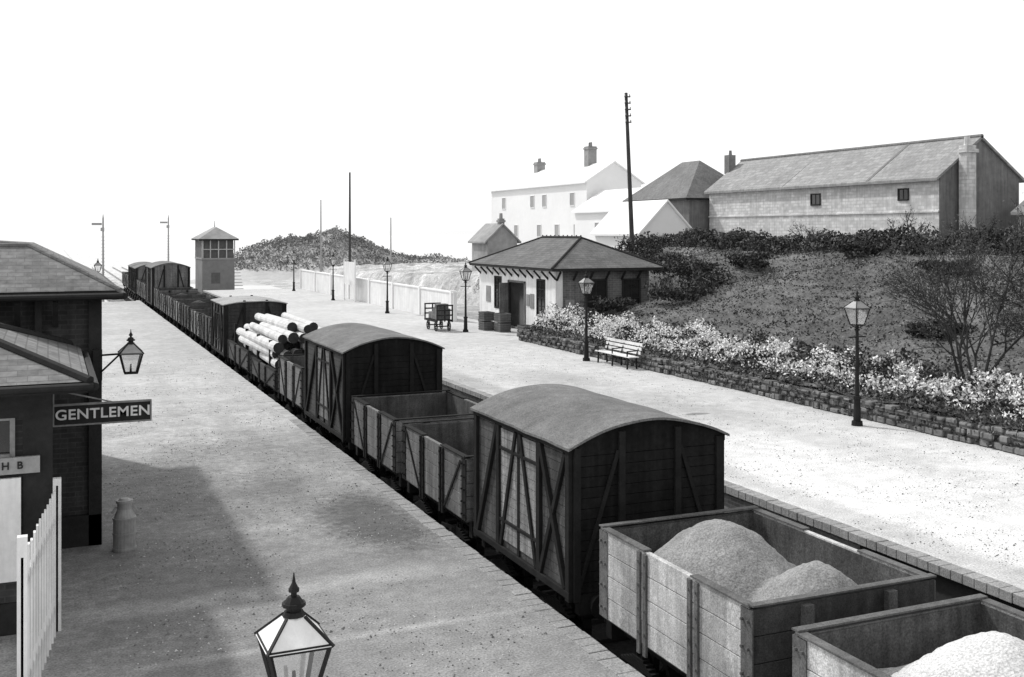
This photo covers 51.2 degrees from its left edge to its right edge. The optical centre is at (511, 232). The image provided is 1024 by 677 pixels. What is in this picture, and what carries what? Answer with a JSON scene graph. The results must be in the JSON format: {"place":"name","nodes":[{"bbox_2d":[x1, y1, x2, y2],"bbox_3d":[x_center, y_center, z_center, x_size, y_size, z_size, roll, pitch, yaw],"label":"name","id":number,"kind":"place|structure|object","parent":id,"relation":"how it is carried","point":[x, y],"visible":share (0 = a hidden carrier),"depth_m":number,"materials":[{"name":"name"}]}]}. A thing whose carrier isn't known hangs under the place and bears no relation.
{"place":"outdoors","nodes":[
{"label":"outdoors","id":0,"kind":"place"},
{"bbox_2d":[0,300,88,515],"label":"walls","id":1,"kind":"structure","parent":0,"point":[71,456],"depth_m":17.37,"materials":[{"name":"brick"}]},
{"bbox_2d":[0,290,118,301],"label":"eaves","id":2,"kind":"object","parent":1,"relation":"on","point":[54,292],"visible":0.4,"depth_m":16.90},
{"bbox_2d":[0,240,114,292],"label":"roof","id":3,"kind":"structure","parent":2,"relation":"on","point":[25,269],"depth_m":17.24,"materials":[{"name":"tile"}]},
{"bbox_2d":[0,241,121,292],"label":"hip tiles","id":4,"kind":"object","parent":3,"relation":"attached to","point":[58,259],"visible":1,"depth_m":17.62,"materials":[{"name":"tile"}]},
{"bbox_2d":[0,273,127,301],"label":"gutter","id":5,"kind":"object","parent":2,"relation":"on","point":[122,294],"visible":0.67,"depth_m":16.79,"materials":[{"name":"black metal"}]},
{"bbox_2d":[0,227,472,246],"bbox_3d":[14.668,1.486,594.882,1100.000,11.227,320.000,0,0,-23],"label":"hill","id":6,"kind":"structure","parent":0,"point":[49,237],"depth_m":502.19,"materials":[{"name":"white"}]},
{"bbox_2d":[102,358,546,676],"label":"loose gravel","id":7,"kind":"structure","parent":0,"point":[374,522],"depth_m":17.30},
{"bbox_2d":[92,267,660,670],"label":"railway track","id":8,"kind":"structure","parent":0,"point":[601,638],"depth_m":18.24,"materials":[{"name":"metal"}]},
{"bbox_2d":[128,262,150,300],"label":"goods van","id":9,"kind":"object","parent":8,"relation":"on","point":[130,277],"visible":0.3,"depth_m":92.18,"materials":[{"name":"black wood"}]},
{"bbox_2d":[132,263,149,299],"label":"goods van","id":10,"kind":"object","parent":8,"relation":"on","point":[138,271],"visible":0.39,"depth_m":86.69,"materials":[{"name":"black wood"}]},
{"bbox_2d":[141,282,151,306],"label":"goods wagon","id":11,"kind":"object","parent":8,"relation":"on","point":[143,290],"visible":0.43,"depth_m":79.80,"materials":[{"name":"grey wood"}]},
{"bbox_2d":[145,261,190,312],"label":"van","id":12,"kind":"object","parent":8,"relation":"on","point":[164,274],"visible":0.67,"depth_m":73.28,"materials":[{"name":"grey wood"}]},
{"bbox_2d":[153,286,197,319],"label":"goods wagon","id":13,"kind":"object","parent":8,"relation":"on","point":[187,289],"visible":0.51,"depth_m":69.63,"materials":[{"name":"black wood"}]},
{"bbox_2d":[159,292,200,321],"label":"goods wagon","id":14,"kind":"object","parent":8,"relation":"on","point":[162,301],"visible":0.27,"depth_m":67.43,"materials":[{"name":"black wood"}]},
{"bbox_2d":[165,294,214,327],"bbox_3d":[-19.077,4.871,63.369,2.470,2.258,3.970,0,0,-23],"label":"goods wagon","id":15,"kind":"object","parent":8,"relation":"on","point":[169,304],"visible":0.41,"depth_m":63.42,"materials":[{"name":"grey wood"}]},
{"bbox_2d":[172,298,215,333],"bbox_3d":[-17.479,4.888,59.681,2.470,2.223,3.970,0,0,-23],"label":"goods wagon","id":16,"kind":"object","parent":8,"relation":"on","point":[176,311],"visible":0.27,"depth_m":59.88,"materials":[{"name":"black wood"}]},
{"bbox_2d":[180,302,211,340],"bbox_3d":[-15.880,4.872,55.992,2.470,2.255,3.970,0,0,-23],"label":"goods wagon","id":17,"kind":"object","parent":8,"relation":"on","point":[185,314],"visible":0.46,"depth_m":55.75,"materials":[{"name":"black wood"}]},
{"bbox_2d":[190,308,211,347],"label":"goods wagon","id":18,"kind":"object","parent":8,"relation":"on","point":[195,321],"visible":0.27,"depth_m":52.15,"materials":[{"name":"wood"}]},
{"bbox_2d":[200,312,218,357],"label":"goods wagon","id":19,"kind":"object","parent":8,"relation":"on","point":[206,327],"visible":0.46,"depth_m":48.29,"materials":[{"name":"wood"}]},
{"bbox_2d":[227,339,263,388],"bbox_3d":[-9.184,5.106,40.541,2.470,1.788,5.170,0,0,-23],"label":"goods wagon","id":20,"kind":"object","parent":8,"relation":"on","point":[239,354],"visible":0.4,"depth_m":39.91,"materials":[{"name":"wood"}]},
{"bbox_2d":[234,312,321,386],"bbox_3d":[-8.005,3.983,37.822,2.514,2.034,8.328,0,0,-23],"label":"log pile","id":21,"kind":"object","parent":20,"relation":"on","point":[269,338],"visible":0.65,"depth_m":35.68,"materials":[{"name":"wood"}]},
{"bbox_2d":[211,295,287,370],"bbox_3d":[-11.087,4.370,44.948,2.580,3.260,3.970,0,0,-23],"label":"cattle van","id":22,"kind":"object","parent":8,"relation":"on","point":[231,310],"visible":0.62,"depth_m":43.45,"materials":[{"name":"black wood"}]},
{"bbox_2d":[250,355,291,408],"bbox_3d":[-7.176,5.156,35.907,2.470,1.688,4.870,0,0,-23],"label":"goods wagon","id":23,"kind":"object","parent":8,"relation":"on","point":[263,371],"visible":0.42,"depth_m":35.28,"materials":[{"name":"grey wood"}]},
{"bbox_2d":[277,354,318,430],"bbox_3d":[-5.427,4.891,31.870,2.470,2.218,3.870,0,0,-23],"label":"goods wagon","id":24,"kind":"object","parent":8,"relation":"on","point":[290,381],"visible":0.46,"depth_m":31.46,"materials":[{"name":"wood"}]},
{"bbox_2d":[303,323,444,463],"bbox_3d":[-3.711,4.264,27.927,2.580,3.472,4.670,0,0,-23],"label":"goods van","id":25,"kind":"object","parent":8,"relation":"on","point":[344,363],"visible":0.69,"depth_m":26.25,"materials":[{"name":"black wood"}]},
{"bbox_2d":[351,390,476,503],"bbox_3d":[-1.958,4.906,23.864,2.470,2.188,3.920,0,0,-23],"label":"goods wagon","id":26,"kind":"object","parent":8,"relation":"on","point":[376,429],"visible":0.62,"depth_m":24.22,"materials":[{"name":"wood"}]},
{"bbox_2d":[401,417,484,556],"bbox_3d":[-0.387,4.901,20.240,2.470,2.198,4.020,0,0,-23],"label":"goods wagon","id":27,"kind":"object","parent":8,"relation":"on","point":[437,462],"visible":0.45,"depth_m":19.94,"materials":[{"name":"grey wood"}]},
{"bbox_2d":[470,384,729,635],"bbox_3d":[1.216,4.287,16.559,2.580,3.425,3.990,0,0,-23],"label":"goods van","id":28,"kind":"object","parent":8,"relation":"on","point":[562,472],"visible":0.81,"depth_m":15.19,"materials":[{"name":"black wood"}]},
{"bbox_2d":[599,505,936,676],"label":"goods wagon","id":29,"kind":"object","parent":8,"relation":"on","point":[737,593],"visible":0.89,"depth_m":12.34,"materials":[{"name":"grey wood"}]},
{"bbox_2d":[791,593,1023,676],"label":"goods wagon","id":30,"kind":"object","parent":8,"relation":"on","point":[978,635],"visible":1,"depth_m":10.34,"materials":[{"name":"grey wood"}]},
{"bbox_2d":[0,0,1023,233],"label":"sky","id":31,"kind":"structure","parent":0,"point":[242,116],"materials":[{"name":"white"}]},
{"bbox_2d":[45,234,1020,429],"bbox_3d":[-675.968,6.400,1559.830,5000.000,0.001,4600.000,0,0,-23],"label":"ground","id":32,"kind":"structure","parent":0,"point":[180,255],"depth_m":340.15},
{"bbox_2d":[92,215,104,301],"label":"semaphore signal","id":33,"kind":"object","parent":32,"relation":"on","point":[102,240],"visible":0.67,"depth_m":89.69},
{"bbox_2d":[0,300,644,676],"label":"platform","id":34,"kind":"structure","parent":32,"relation":"on","point":[102,611],"depth_m":16.37,"materials":[{"name":"concrete"}]},
{"bbox_2d":[17,477,60,676],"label":"white picket fence","id":35,"kind":"object","parent":34,"relation":"on","point":[31,637],"visible":1,"depth_m":12.25,"materials":[{"name":"paint"}]},
{"bbox_2d":[0,323,98,636],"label":"gentlemen lavatory","id":36,"kind":"object","parent":34,"relation":"on","point":[38,370],"visible":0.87,"depth_m":13.63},
{"bbox_2d":[0,420,9,453],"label":"window glass","id":37,"kind":"structure","parent":36,"relation":"in","point":[4,425],"depth_m":13.55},
{"bbox_2d":[0,418,14,457],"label":"window frames","id":38,"kind":"structure","parent":36,"relation":"in","point":[12,420],"depth_m":13.54,"materials":[{"name":"grey wood"}]},
{"bbox_2d":[0,455,39,582],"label":"notice board","id":39,"kind":"object","parent":36,"relation":"attached to","point":[10,509],"visible":1,"depth_m":13.46,"materials":[{"name":"wood"}]},
{"bbox_2d":[53,393,151,426],"bbox_3d":[-6.284,2.623,16.349,1.475,0.605,0.070,0,0,-23],"label":"gentlemen sign","id":40,"kind":"object","parent":36,"relation":"attached to","point":[92,413],"visible":0.98,"depth_m":16.33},
{"bbox_2d":[14,300,101,548],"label":"pilasters and brackets","id":41,"kind":"object","parent":34,"relation":"on","point":[81,530],"visible":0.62,"depth_m":17.41,"materials":[{"name":"wood"}]},
{"bbox_2d":[93,330,143,380],"bbox_3d":[-6.363,1.980,17.293,0.756,0.841,0.586,0,0,-23],"label":"bracket lamp","id":42,"kind":"object","parent":41,"relation":"attached to","point":[130,347],"visible":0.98,"depth_m":17.29,"materials":[{"name":"black metal"}]},
{"bbox_2d":[111,497,137,552],"bbox_3d":[-6.229,4.685,17.191,0.365,0.830,0.365,0,0,22],"label":"milk churn","id":43,"kind":"object","parent":34,"relation":"on","point":[124,517],"visible":1,"depth_m":17.07,"materials":[{"name":"metal"}]},
{"bbox_2d":[254,572,334,676],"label":"platform lamp","id":44,"kind":"object","parent":34,"relation":"on","point":[294,628],"visible":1,"depth_m":6.42,"materials":[{"name":"black metal"}]},
{"bbox_2d":[190,231,456,284],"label":"hillock","id":45,"kind":"structure","parent":32,"relation":"on","point":[244,276],"depth_m":139.86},
{"bbox_2d":[233,225,469,270],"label":"distant trees","id":46,"kind":"object","parent":45,"relation":"on","point":[366,244],"visible":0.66,"depth_m":142.82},
{"bbox_2d":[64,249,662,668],"bbox_3d":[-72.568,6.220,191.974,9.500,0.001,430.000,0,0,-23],"label":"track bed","id":47,"kind":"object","parent":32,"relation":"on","point":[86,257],"visible":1,"depth_m":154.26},
{"bbox_2d":[203,288,1023,611],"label":"platform","id":48,"kind":"structure","parent":32,"relation":"on","point":[961,568],"depth_m":24.02,"materials":[{"name":"concrete"}]},
{"bbox_2d":[191,221,242,293],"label":"signal box","id":49,"kind":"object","parent":48,"relation":"on","point":[215,263],"visible":0.95,"depth_m":98.53,"materials":[{"name":"brick"}]},
{"bbox_2d":[211,273,219,283],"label":"lower window","id":50,"kind":"structure","parent":49,"relation":"in","point":[215,277],"depth_m":98.26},
{"bbox_2d":[329,255,336,299],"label":"platform lamp","id":51,"kind":"object","parent":48,"relation":"on","point":[335,258],"visible":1,"depth_m":80.24,"materials":[{"name":"black metal"}]},
{"bbox_2d":[343,259,355,301],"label":"station nameboard","id":52,"kind":"object","parent":48,"relation":"on","point":[349,273],"visible":1,"depth_m":79.66,"materials":[{"name":"white paint"}]},
{"bbox_2d":[299,269,457,318],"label":"coping and piers","id":53,"kind":"object","parent":48,"relation":"on","point":[450,292],"visible":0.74,"depth_m":71.62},
{"bbox_2d":[301,271,456,321],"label":"wall","id":54,"kind":"structure","parent":48,"relation":"on","point":[405,298],"depth_m":74.21,"materials":[{"name":"white paint"}]},
{"bbox_2d":[383,257,391,312],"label":"platform lamp","id":55,"kind":"object","parent":48,"relation":"on","point":[386,262],"visible":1,"depth_m":67.38,"materials":[{"name":"black metal"}]},
{"bbox_2d":[424,302,452,330],"bbox_3d":[-3.837,4.405,55.882,0.900,1.409,2.000,0,0,-23],"label":"luggage barrow","id":56,"kind":"object","parent":48,"relation":"on","point":[440,312],"visible":1,"depth_m":55.30,"materials":[{"name":"black wood"}]},
{"bbox_2d":[459,262,471,331],"bbox_3d":[-2.375,3.290,54.772,0.560,3.620,0.531,0,0,-23],"label":"platform lamp","id":57,"kind":"object","parent":48,"relation":"on","point":[465,269],"visible":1,"depth_m":54.72,"materials":[{"name":"black metal"}]},
{"bbox_2d":[478,311,532,332],"bbox_3d":[-0.305,4.625,54.694,0.843,0.950,4.071,0,0,-40],"label":"crate stack","id":58,"kind":"object","parent":48,"relation":"on","point":[500,324],"visible":0.79,"depth_m":55.15,"materials":[{"name":"grey paint"}]},
{"bbox_2d":[499,280,525,324],"bbox_3d":[0.019,3.825,56.517,0.620,2.550,2.260,0,0,-23],"label":"door frame and open leaf","id":59,"kind":"object","parent":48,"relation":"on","point":[504,297],"visible":0.75,"depth_m":57.39,"materials":[{"name":"paint"}]},
{"bbox_2d":[578,270,594,360],"bbox_3d":[2.954,3.290,42.477,0.560,3.620,0.531,0,0,-23],"label":"platform lamp","id":60,"kind":"object","parent":48,"relation":"on","point":[586,280],"visible":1,"depth_m":42.43,"materials":[{"name":"black metal"}]},
{"bbox_2d":[595,336,642,369],"bbox_3d":[4.095,4.596,40.955,0.643,1.011,2.700,0,0,-23],"label":"platform bench","id":61,"kind":"object","parent":48,"relation":"on","point":[621,349],"visible":1,"depth_m":40.86,"materials":[{"name":"white paint"}]},
{"bbox_2d":[517,330,1023,455],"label":"stones","id":62,"kind":"object","parent":48,"relation":"on","point":[983,437],"visible":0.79,"depth_m":30.47,"materials":[{"name":"stone"}]},
{"bbox_2d":[519,329,1022,448],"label":"stone wall","id":63,"kind":"structure","parent":48,"relation":"on","point":[711,369],"depth_m":31.20,"materials":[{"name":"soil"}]},
{"bbox_2d":[522,323,1023,447],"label":"rockery plants","id":64,"kind":"object","parent":48,"relation":"on","point":[940,405],"visible":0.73,"depth_m":31.17,"materials":[{"name":"grey plant"}]},
{"bbox_2d":[843,290,870,425],"bbox_3d":[9.117,3.290,28.255,0.560,3.620,0.531,0,0,-23],"label":"platform lamp","id":65,"kind":"object","parent":48,"relation":"on","point":[856,304],"visible":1,"depth_m":28.20,"materials":[{"name":"black metal"}]},
{"bbox_2d":[249,240,1023,429],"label":"embankment","id":66,"kind":"structure","parent":0,"point":[446,276],"depth_m":44.35,"materials":[{"name":"soil"}]},
{"bbox_2d":[320,200,321,271],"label":"telegraph pole","id":67,"kind":"object","parent":66,"relation":"on","point":[320,237],"visible":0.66,"depth_m":111.22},
{"bbox_2d":[349,172,350,261],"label":"telegraph pole","id":68,"kind":"object","parent":66,"relation":"on","point":[349,216],"visible":0.66,"depth_m":88.90,"materials":[{"name":"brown wood"}]},
{"bbox_2d":[472,226,516,270],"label":"walls","id":69,"kind":"structure","parent":66,"relation":"on","point":[502,238],"depth_m":99.99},
{"bbox_2d":[468,223,520,242],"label":"roof","id":70,"kind":"structure","parent":69,"relation":"on","point":[486,232],"depth_m":100.81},
{"bbox_2d":[488,142,644,244],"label":"pale terrace","id":71,"kind":"structure","parent":66,"relation":"on","point":[539,201],"depth_m":128.22,"materials":[{"name":"paint"}]},
{"bbox_2d":[502,192,574,236],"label":"window frames","id":72,"kind":"structure","parent":71,"relation":"in","point":[570,192],"depth_m":128.69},
{"bbox_2d":[502,193,574,235],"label":"window glass","id":73,"kind":"structure","parent":71,"relation":"in","point":[571,194],"depth_m":130.27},
{"bbox_2d":[571,187,642,240],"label":"pale annexe","id":74,"kind":"structure","parent":66,"relation":"on","point":[591,213],"depth_m":114.41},
{"bbox_2d":[580,295,636,315],"bbox_3d":[4.490,3.610,50.994,2.490,1.226,2.538,0,0,-23],"label":"shrub","id":75,"kind":"object","parent":66,"relation":"on","point":[604,304],"visible":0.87,"depth_m":50.43,"materials":[{"name":"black plant"}]},
{"bbox_2d":[624,93,634,253],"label":"telegraph pole","id":76,"kind":"object","parent":66,"relation":"on","point":[630,200],"visible":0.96,"depth_m":67.41,"materials":[{"name":"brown wood"}]},
{"bbox_2d":[625,246,659,260],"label":"shrub","id":77,"kind":"object","parent":66,"relation":"on","point":[652,251],"visible":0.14,"depth_m":61.37,"materials":[{"name":"black plant"}]},
{"bbox_2d":[590,199,695,249],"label":"white outbuilding","id":78,"kind":"structure","parent":66,"relation":"on","point":[660,217],"depth_m":77.72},
{"bbox_2d":[615,234,674,255],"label":"shrub","id":79,"kind":"object","parent":66,"relation":"on","point":[642,243],"visible":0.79,"depth_m":65.41,"materials":[{"name":"black plant"}]},
{"bbox_2d":[614,231,685,248],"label":"shrub","id":80,"kind":"object","parent":66,"relation":"on","point":[665,234],"visible":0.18,"depth_m":69.22,"materials":[{"name":"black plant"}]},
{"bbox_2d":[644,251,708,274],"bbox_3d":[8.909,1.693,57.033,3.980,1.318,3.819,0,0,-23],"label":"shrub","id":81,"kind":"object","parent":66,"relation":"on","point":[674,256],"visible":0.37,"depth_m":57.03,"materials":[{"name":"black plant"}]},
{"bbox_2d":[622,150,735,230],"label":"hipped barn","id":82,"kind":"structure","parent":66,"relation":"on","point":[682,187],"depth_m":81.13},
{"bbox_2d":[643,278,718,301],"bbox_3d":[7.958,2.804,50.933,4.190,1.247,3.441,0,0,-23],"label":"shrub","id":83,"kind":"object","parent":66,"relation":"on","point":[688,289],"visible":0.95,"depth_m":50.24,"materials":[{"name":"black plant"}]},
{"bbox_2d":[659,258,732,286],"bbox_3d":[9.275,2.044,52.827,3.749,1.546,3.525,0,0,-45],"label":"shrub","id":84,"kind":"object","parent":66,"relation":"on","point":[705,270],"visible":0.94,"depth_m":52.65,"materials":[{"name":"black plant"}]},
{"bbox_2d":[721,250,773,267],"bbox_3d":[11.863,1.419,54.319,2.620,1.070,4.104,0,0,5],"label":"shrub","id":85,"kind":"object","parent":66,"relation":"on","point":[754,259],"visible":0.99,"depth_m":53.52,"materials":[{"name":"black plant"}]},
{"bbox_2d":[473,242,1023,399],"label":"bank grass","id":86,"kind":"structure","parent":66,"relation":"on","point":[769,275],"depth_m":44.50,"materials":[{"name":"grey plant"}]},
{"bbox_2d":[529,301,1023,430],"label":"flower border","id":87,"kind":"object","parent":66,"relation":"on","point":[689,338],"visible":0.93,"depth_m":33.00,"materials":[{"name":"white plant"}]},
{"bbox_2d":[787,221,821,247],"bbox_3d":[15.921,0.279,58.440,1.819,1.934,2.667,0,0,-1],"label":"bare sapling","id":88,"kind":"object","parent":66,"relation":"on","point":[806,231],"visible":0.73,"depth_m":58.37,"materials":[{"name":"grey plant"}]},
{"bbox_2d":[664,222,1023,258],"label":"hedge","id":89,"kind":"object","parent":66,"relation":"on","point":[736,239],"visible":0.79,"depth_m":55.18,"materials":[{"name":"black plant"}]},
{"bbox_2d":[704,134,1023,239],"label":"brick barn","id":90,"kind":"structure","parent":66,"relation":"on","point":[935,182],"depth_m":64.56,"materials":[{"name":"brick"}]},
{"bbox_2d":[810,188,908,205],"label":"window frames","id":91,"kind":"structure","parent":90,"relation":"in","point":[898,189],"depth_m":61.70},
{"bbox_2d":[812,190,906,203],"bbox_3d":[20.930,-2.125,64.871,0.022,0.650,8.400,0,0,-23],"label":"window glass","id":92,"kind":"structure","parent":90,"relation":"in","point":[900,191],"depth_m":61.62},
{"bbox_2d":[834,240,895,258],"bbox_3d":[17.028,0.838,52.300,3.161,0.914,3.387,0,0,-23],"label":"shrub","id":93,"kind":"object","parent":66,"relation":"on","point":[853,250],"visible":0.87,"depth_m":51.50,"materials":[{"name":"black plant"}]},
{"bbox_2d":[884,205,931,250],"bbox_3d":[19.120,-0.150,52.073,2.562,2.413,1.812,0,0,-10],"label":"bare sapling","id":94,"kind":"object","parent":66,"relation":"on","point":[907,216],"visible":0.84,"depth_m":51.74,"materials":[{"name":"black plant"}]},
{"bbox_2d":[905,318,976,339],"bbox_3d":[14.163,3.246,35.536,1.962,0.772,2.020,0,0,-23],"label":"shrub","id":95,"kind":"object","parent":66,"relation":"on","point":[914,325],"visible":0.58,"depth_m":35.29,"materials":[{"name":"black plant"}]},
{"bbox_2d":[911,259,977,275],"bbox_3d":[17.809,1.475,43.880,2.715,0.828,2.304,0,0,20],"label":"shrub","id":96,"kind":"object","parent":66,"relation":"on","point":[930,265],"visible":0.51,"depth_m":43.47,"materials":[{"name":"black plant"}]},
{"bbox_2d":[873,199,1023,392],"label":"bare tree","id":97,"kind":"object","parent":66,"relation":"on","point":[922,296],"visible":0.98,"depth_m":28.84,"materials":[{"name":"grey plant"}]},
{"bbox_2d":[940,213,1002,246],"bbox_3d":[20.430,0.054,46.860,2.496,1.794,2.405,0,0,0],"label":"bare sapling","id":98,"kind":"object","parent":66,"relation":"on","point":[991,224],"visible":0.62,"depth_m":46.64,"materials":[{"name":"black plant"}]},
{"bbox_2d":[984,257,1023,340],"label":"bare tree","id":99,"kind":"object","parent":66,"relation":"on","point":[1019,326],"visible":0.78,"depth_m":28.86,"materials":[{"name":"black plant"}]},
{"bbox_2d":[1011,201,1023,231],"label":"lean to shed","id":100,"kind":"object","parent":66,"relation":"on","point":[1015,211],"visible":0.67,"depth_m":59.36,"materials":[{"name":"brick"}]},
{"bbox_2d":[444,345,1023,565],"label":"loose gravel","id":101,"kind":"structure","parent":0,"point":[825,463],"depth_m":23.52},
{"bbox_3d":[2.551,5.045,57.942,5.360,0.110,10.300,0,0,-23],"label":"plinth","id":102,"kind":"object","parent":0,"visible":0},
{"bbox_2d":[479,266,640,326],"bbox_3d":[2.307,3.500,57.787,4.770,3.200,10.190,0,0,-23],"label":"station waiting room","id":103,"kind":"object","parent":102,"relation":"on","point":[545,291],"visible":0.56,"depth_m":54.09,"materials":[{"name":"white paint"}]},
{"bbox_2d":[486,285,533,308],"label":"notices","id":104,"kind":"object","parent":103,"relation":"attached to","point":[530,300],"visible":0.84,"depth_m":55.28,"materials":[{"name":"grey paper"}]},
{"bbox_2d":[510,282,523,325],"bbox_3d":[0.298,3.865,56.639,0.050,2.430,2.200,0,0,-23],"label":"dark doorway","id":105,"kind":"structure","parent":103,"relation":"in","point":[517,302],"depth_m":56.71,"materials":[{"name":"black paint"}]},
{"bbox_2d":[495,277,638,314],"bbox_3d":[1.780,3.300,55.438,3.319,1.800,9.072,0,0,-54],"label":"window glass","id":106,"kind":"structure","parent":103,"relation":"in","point":[601,285],"depth_m":53.82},
{"bbox_2d":[494,276,640,316],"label":"window frames","id":107,"kind":"structure","parent":103,"relation":"in","point":[498,277],"depth_m":53.91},
{"bbox_2d":[540,270,648,321],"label":"walls","id":108,"kind":"structure","parent":102,"relation":"on","point":[571,289],"depth_m":53.26,"materials":[{"name":"paint"}]},
{"bbox_2d":[474,266,641,280],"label":"eaves brackets","id":109,"kind":"object","parent":108,"relation":"on","point":[550,273],"visible":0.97,"depth_m":53.85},
{"bbox_2d":[471,238,662,268],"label":"roof","id":110,"kind":"structure","parent":109,"relation":"on","point":[547,253],"depth_m":54.72,"materials":[{"name":"tile"}]},
{"bbox_2d":[470,263,665,271],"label":"eaves","id":111,"kind":"object","parent":110,"relation":"attached to","point":[575,269],"visible":0.5,"depth_m":53.33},
{"bbox_2d":[469,235,666,269],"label":"ridge tiles","id":112,"kind":"object","parent":110,"relation":"attached to","point":[580,237],"visible":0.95,"depth_m":55.47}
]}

